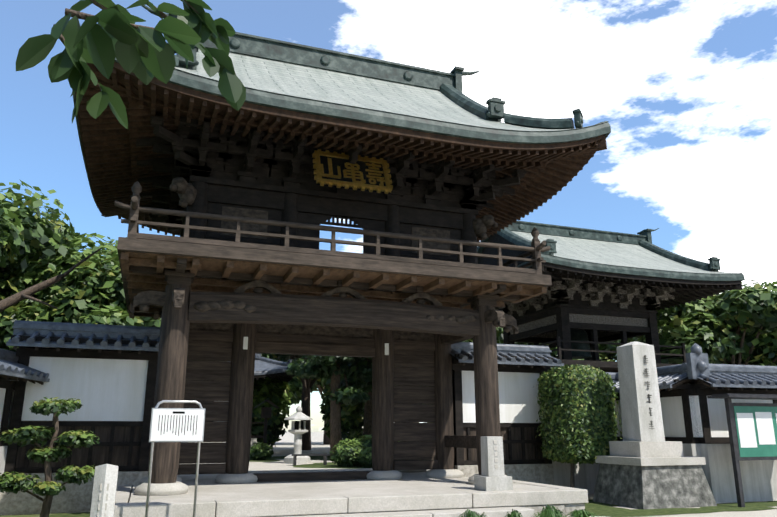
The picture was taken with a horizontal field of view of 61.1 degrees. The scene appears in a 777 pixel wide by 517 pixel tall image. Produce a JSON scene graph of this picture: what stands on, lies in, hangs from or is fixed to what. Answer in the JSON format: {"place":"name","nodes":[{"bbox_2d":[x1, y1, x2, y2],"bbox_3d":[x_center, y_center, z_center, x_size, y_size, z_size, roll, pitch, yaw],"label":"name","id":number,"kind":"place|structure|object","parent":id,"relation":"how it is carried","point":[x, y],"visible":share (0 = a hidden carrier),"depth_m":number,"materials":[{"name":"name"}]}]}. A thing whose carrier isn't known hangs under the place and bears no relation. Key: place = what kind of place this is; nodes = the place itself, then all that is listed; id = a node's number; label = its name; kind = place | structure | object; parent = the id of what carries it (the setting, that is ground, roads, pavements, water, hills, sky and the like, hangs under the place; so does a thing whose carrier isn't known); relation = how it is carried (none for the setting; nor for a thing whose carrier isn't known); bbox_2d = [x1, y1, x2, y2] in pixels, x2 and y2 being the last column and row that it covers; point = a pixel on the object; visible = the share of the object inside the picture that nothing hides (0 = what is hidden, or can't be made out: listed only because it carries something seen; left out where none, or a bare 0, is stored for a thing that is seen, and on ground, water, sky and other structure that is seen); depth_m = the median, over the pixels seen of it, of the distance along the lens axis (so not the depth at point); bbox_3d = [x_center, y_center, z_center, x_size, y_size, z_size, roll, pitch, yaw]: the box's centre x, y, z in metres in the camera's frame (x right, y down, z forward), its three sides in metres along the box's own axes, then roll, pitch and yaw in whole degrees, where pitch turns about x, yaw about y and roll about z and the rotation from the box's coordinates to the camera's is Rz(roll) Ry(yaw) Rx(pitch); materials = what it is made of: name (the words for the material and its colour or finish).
{"place":"outdoors","nodes":[
{"label":"outdoors","id":0,"kind":"place"},
{"bbox_2d":[16,0,245,128],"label":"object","id":1,"kind":"object","parent":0,"point":[144,55],"depth_m":1.53,"materials":[{"name":"green plant"}]},
{"bbox_2d":[181,380,263,447],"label":"hall body","id":2,"kind":"structure","parent":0,"point":[254,439],"depth_m":36.77,"materials":[{"name":"brown wood"}]},
{"bbox_2d":[196,372,295,388],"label":"hall roof rafters","id":3,"kind":"object","parent":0,"point":[284,376],"visible":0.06,"depth_m":37.60,"materials":[{"name":"brown wood"}]},
{"bbox_2d":[227,359,286,371],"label":"hall roof","id":4,"kind":"structure","parent":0,"point":[260,365],"depth_m":37.40,"materials":[{"name":"grey tile"}]},
{"bbox_2d":[254,353,291,374],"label":"roof","id":5,"kind":"structure","parent":4,"relation":"attached to","point":[257,355],"depth_m":37.50,"materials":[{"name":"grey tile"}]},
{"bbox_2d":[340,358,371,439],"bbox_3d":[-0.957,5.434,35.158,6.945,9.919,7.436,5,-16,-19],"label":"pine","id":6,"kind":"object","parent":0,"point":[367,427],"depth_m":34.03,"materials":[{"name":"green plant"}]},
{"bbox_2d":[0,432,776,516],"bbox_3d":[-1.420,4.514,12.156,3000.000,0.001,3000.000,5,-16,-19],"label":"ground","id":7,"kind":"structure","parent":0,"point":[284,446],"depth_m":24.03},
{"bbox_2d":[0,348,49,474],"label":"wall","id":8,"kind":"structure","parent":7,"relation":"on","point":[11,368],"depth_m":10.56,"materials":[{"name":"tile"}]},
{"bbox_2d":[0,247,101,311],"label":"limb","id":9,"kind":"object","parent":7,"relation":"on","point":[10,301],"visible":1,"depth_m":13.99,"materials":[{"name":"brown plant"}]},
{"bbox_2d":[0,179,116,351],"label":"tree","id":10,"kind":"object","parent":7,"relation":"on","point":[36,240],"depth_m":18.31,"materials":[{"name":"green plant"}]},
{"bbox_2d":[50,220,79,243],"bbox_3d":[-18.808,3.782,32.311,9.872,11.735,10.811,5,-16,-19],"label":"tree","id":11,"kind":"object","parent":7,"relation":"on","point":[70,233],"visible":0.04,"depth_m":33.26,"materials":[{"name":"green plant"}]},
{"bbox_2d":[16,233,126,277],"bbox_3d":[-10.916,3.178,23.391,8.247,8.397,7.807,5,-16,-19],"label":"tree","id":12,"kind":"object","parent":7,"relation":"on","point":[86,239],"visible":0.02,"depth_m":23.40,"materials":[{"name":"green plant"}]},
{"bbox_2d":[0,248,160,351],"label":"tree","id":13,"kind":"object","parent":7,"relation":"on","point":[82,306],"depth_m":18.25,"materials":[{"name":"green plant"}]},
{"bbox_2d":[0,320,160,514],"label":"wall","id":14,"kind":"structure","parent":7,"relation":"on","point":[105,375],"depth_m":11.19,"materials":[{"name":"white paint"}]},
{"bbox_2d":[145,400,205,516],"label":"info sign","id":15,"kind":"object","parent":7,"relation":"on","point":[176,424],"visible":1,"depth_m":8.01,"materials":[{"name":"metal"}]},
{"bbox_2d":[270,354,317,449],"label":"tree","id":16,"kind":"object","parent":7,"relation":"on","point":[307,384],"depth_m":46.10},
{"bbox_2d":[284,406,312,463],"bbox_3d":[-3.779,7.353,27.550,1.240,2.320,1.074,5,-16,-19],"label":"stone lantern","id":17,"kind":"object","parent":7,"relation":"on","point":[298,430],"visible":0.94,"depth_m":27.34,"materials":[{"name":"stone"}]},
{"bbox_2d":[281,357,329,444],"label":"tree","id":18,"kind":"object","parent":7,"relation":"on","point":[326,440],"depth_m":65.42,"materials":[{"name":"green plant"}]},
{"bbox_2d":[251,361,433,447],"bbox_3d":[-0.808,8.259,40.805,18.220,7.522,4.948,5,-16,-19],"label":"hedge","id":19,"kind":"object","parent":7,"relation":"on","point":[352,417],"visible":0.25,"depth_m":38.21,"materials":[{"name":"green plant"}]},
{"bbox_2d":[114,468,587,516],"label":"platform","id":20,"kind":"structure","parent":7,"relation":"on","point":[428,493],"depth_m":9.55,"materials":[{"name":"stone"}]},
{"bbox_2d":[129,258,519,483],"bbox_3d":[-1.420,2.492,12.687,6.900,3.382,5.300,5,-16,-19],"label":"gate wood","id":21,"kind":"object","parent":20,"relation":"on","point":[405,344],"visible":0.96,"depth_m":11.91,"materials":[{"name":"wood"}]},
{"bbox_2d":[136,116,525,263],"bbox_3d":[-1.420,-0.579,13.492,7.100,2.570,5.600,5,-16,-19],"label":"storey","id":22,"kind":"object","parent":21,"relation":"on","point":[252,174],"visible":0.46,"depth_m":11.65,"materials":[{"name":"brown wood"}]},
{"bbox_2d":[74,61,606,241],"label":"roof eaves","id":23,"kind":"object","parent":22,"relation":"attached to","point":[113,153],"visible":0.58,"depth_m":11.15,"materials":[{"name":"brown wood"}]},
{"bbox_2d":[80,70,593,234],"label":"rafters","id":24,"kind":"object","parent":23,"relation":"on","point":[172,99],"depth_m":10.22,"materials":[{"name":"brown wood"}]},
{"bbox_2d":[175,49,608,130],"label":"gate roof","id":25,"kind":"structure","parent":23,"relation":"on","point":[304,82],"depth_m":12.65,"materials":[{"name":"grey metal"}]},
{"bbox_2d":[72,5,610,200],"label":"roof trim","id":26,"kind":"structure","parent":25,"relation":"attached to","point":[448,85],"depth_m":12.22,"materials":[{"name":"metal"}]},
{"bbox_2d":[312,149,392,193],"bbox_3d":[-0.697,-1.450,11.615,1.390,0.770,0.823,5,-16,-19],"label":"plaque","id":27,"kind":"object","parent":22,"relation":"attached to","point":[337,170],"visible":1,"depth_m":11.37,"materials":[{"name":"gold metal"}]},
{"bbox_2d":[120,252,546,318],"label":"balcony joists","id":28,"kind":"object","parent":21,"relation":"attached to","point":[160,263],"visible":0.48,"depth_m":11.34,"materials":[{"name":"brown wood"}]},
{"bbox_2d":[117,237,551,312],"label":"balcony floor","id":29,"kind":"structure","parent":21,"relation":"on","point":[245,260],"depth_m":10.55,"materials":[{"name":"brown wood"}]},
{"bbox_2d":[115,181,550,273],"bbox_3d":[-1.420,0.214,13.284,7.420,0.930,5.820,5,-16,-19],"label":"railing","id":30,"kind":"object","parent":29,"relation":"on","point":[534,250],"visible":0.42,"depth_m":10.66,"materials":[{"name":"brown wood"}]},
{"bbox_2d":[474,436,512,490],"bbox_3d":[1.640,3.221,10.382,0.460,0.800,0.400,5,-16,-19],"label":"marker","id":31,"kind":"object","parent":20,"relation":"on","point":[492,477],"visible":0.98,"depth_m":10.27,"materials":[{"name":"stone"}]},
{"bbox_2d":[49,499,776,516],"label":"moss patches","id":32,"kind":"object","parent":7,"relation":"on","point":[592,505],"visible":0.67,"depth_m":11.07,"materials":[{"name":"green plant"}]},
{"bbox_2d":[0,397,99,516],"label":"pine tree","id":33,"kind":"object","parent":32,"relation":"on","point":[16,482],"depth_m":8.96,"materials":[{"name":"green plant"}]},
{"bbox_2d":[90,464,117,516],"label":"stone post","id":34,"kind":"object","parent":32,"relation":"on","point":[104,490],"visible":1,"depth_m":7.13,"materials":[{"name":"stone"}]},
{"bbox_2d":[533,364,621,487],"bbox_3d":[3.860,3.474,13.335,1.711,2.630,1.678,5,-16,-19],"label":"shrub","id":35,"kind":"object","parent":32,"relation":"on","point":[609,394],"depth_m":12.87,"materials":[{"name":"green plant"}]},
{"bbox_2d":[450,342,563,484],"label":"wall","id":36,"kind":"structure","parent":7,"relation":"on","point":[522,369],"depth_m":13.75,"materials":[{"name":"white paint"}]},
{"bbox_2d":[459,505,597,516],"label":"shrubs","id":37,"kind":"object","parent":7,"relation":"on","point":[548,511],"visible":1,"depth_m":9.21,"materials":[{"name":"green plant"}]},
{"bbox_2d":[527,343,609,360],"bbox_3d":[7.420,6.056,33.447,8.683,7.831,8.073,5,-16,-19],"label":"tree","id":38,"kind":"object","parent":7,"relation":"on","point":[554,354],"visible":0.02,"depth_m":30.20,"materials":[{"name":"green plant"}]},
{"bbox_2d":[547,372,620,493],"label":"wall","id":39,"kind":"structure","parent":7,"relation":"on","point":[585,475],"depth_m":13.96,"materials":[{"name":"grey concrete"}]},
{"bbox_2d":[593,341,716,508],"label":"name pillar","id":40,"kind":"structure","parent":7,"relation":"on","point":[644,464],"depth_m":11.91,"materials":[{"name":"stone"}]},
{"bbox_2d":[610,292,722,361],"bbox_3d":[13.299,4.835,27.762,7.152,7.300,7.558,5,-16,-19],"label":"tree","id":41,"kind":"object","parent":7,"relation":"on","point":[632,340],"depth_m":28.99,"materials":[{"name":"green plant"}]},
{"bbox_2d":[614,343,723,466],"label":"side walls","id":42,"kind":"structure","parent":7,"relation":"on","point":[679,414],"depth_m":12.82,"materials":[{"name":"paint"}]},
{"bbox_2d":[618,279,776,365],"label":"tree","id":43,"kind":"object","parent":7,"relation":"on","point":[720,319],"depth_m":22.50,"materials":[{"name":"green plant"}]},
{"bbox_2d":[665,363,776,502],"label":"wall","id":44,"kind":"structure","parent":7,"relation":"on","point":[759,480],"depth_m":12.61,"materials":[{"name":"paint"}]},
{"bbox_2d":[707,393,776,506],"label":"notice board","id":45,"kind":"object","parent":7,"relation":"on","point":[752,429],"visible":0.94,"depth_m":11.82,"materials":[{"name":"paper"}]},
{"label":"trunk","id":46,"kind":"object","parent":7,"relation":"on","visible":0},
{"bbox_2d":[260,354,301,404],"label":"tree","id":47,"kind":"object","parent":46,"relation":"in","point":[296,397],"visible":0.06,"depth_m":63.49,"materials":[{"name":"green plant"}]},
{"bbox_2d":[0,0,776,431],"label":"sky","id":48,"kind":"structure","parent":0,"point":[686,90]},
{"bbox_2d":[249,456,612,515],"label":"path","id":49,"kind":"structure","parent":0,"point":[334,465],"depth_m":25.29,"materials":[{"name":"grey stone"}]},
{"bbox_2d":[292,454,328,465],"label":"benches","id":50,"kind":"object","parent":49,"relation":"on","point":[323,455],"visible":0.4,"depth_m":25.51,"materials":[{"name":"grey stone"}]},
{"bbox_2d":[250,434,400,467],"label":"bushes","id":51,"kind":"object","parent":49,"relation":"on","point":[357,453],"visible":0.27,"depth_m":24.51,"materials":[{"name":"green plant"}]},
{"bbox_2d":[284,355,371,459],"bbox_3d":[-2.594,4.980,30.855,6.137,8.608,5.774,5,-16,-19],"label":"pine","id":52,"kind":"object","parent":49,"relation":"on","point":[313,367],"depth_m":30.07,"materials":[{"name":"green plant"}]},
{"bbox_2d":[462,327,526,344],"bbox_3d":[3.095,5.151,29.957,7.394,7.817,7.644,5,-16,-19],"label":"tree","id":53,"kind":"object","parent":49,"relation":"on","point":[499,333],"visible":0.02,"depth_m":28.06,"materials":[{"name":"green plant"}]},
{"bbox_2d":[494,278,686,372],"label":"building","id":54,"kind":"structure","parent":0,"point":[570,319],"depth_m":20.73,"materials":[{"name":"brown wood"}]},
{"bbox_2d":[478,231,736,273],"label":"roof","id":55,"kind":"structure","parent":54,"relation":"on","point":[614,253],"depth_m":21.32,"materials":[{"name":"grey metal"}]},
{"bbox_2d":[477,220,744,280],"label":"roof trim","id":56,"kind":"structure","parent":55,"relation":"on","point":[643,238],"depth_m":20.77,"materials":[{"name":"metal"}]},
{"bbox_2d":[528,262,741,310],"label":"roof eaves","id":57,"kind":"object","parent":54,"relation":"on","point":[693,286],"visible":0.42,"depth_m":19.69,"materials":[{"name":"brown wood"}]},
{"bbox_2d":[546,267,719,307],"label":"bell roof deck","id":58,"kind":"structure","parent":57,"relation":"on","point":[674,292],"depth_m":21.62,"materials":[{"name":"brown wood"}]},
{"bbox_2d":[598,340,620,360],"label":"tree","id":59,"kind":"object","parent":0,"point":[608,347],"depth_m":73.78,"materials":[{"name":"green plant"}]}
]}

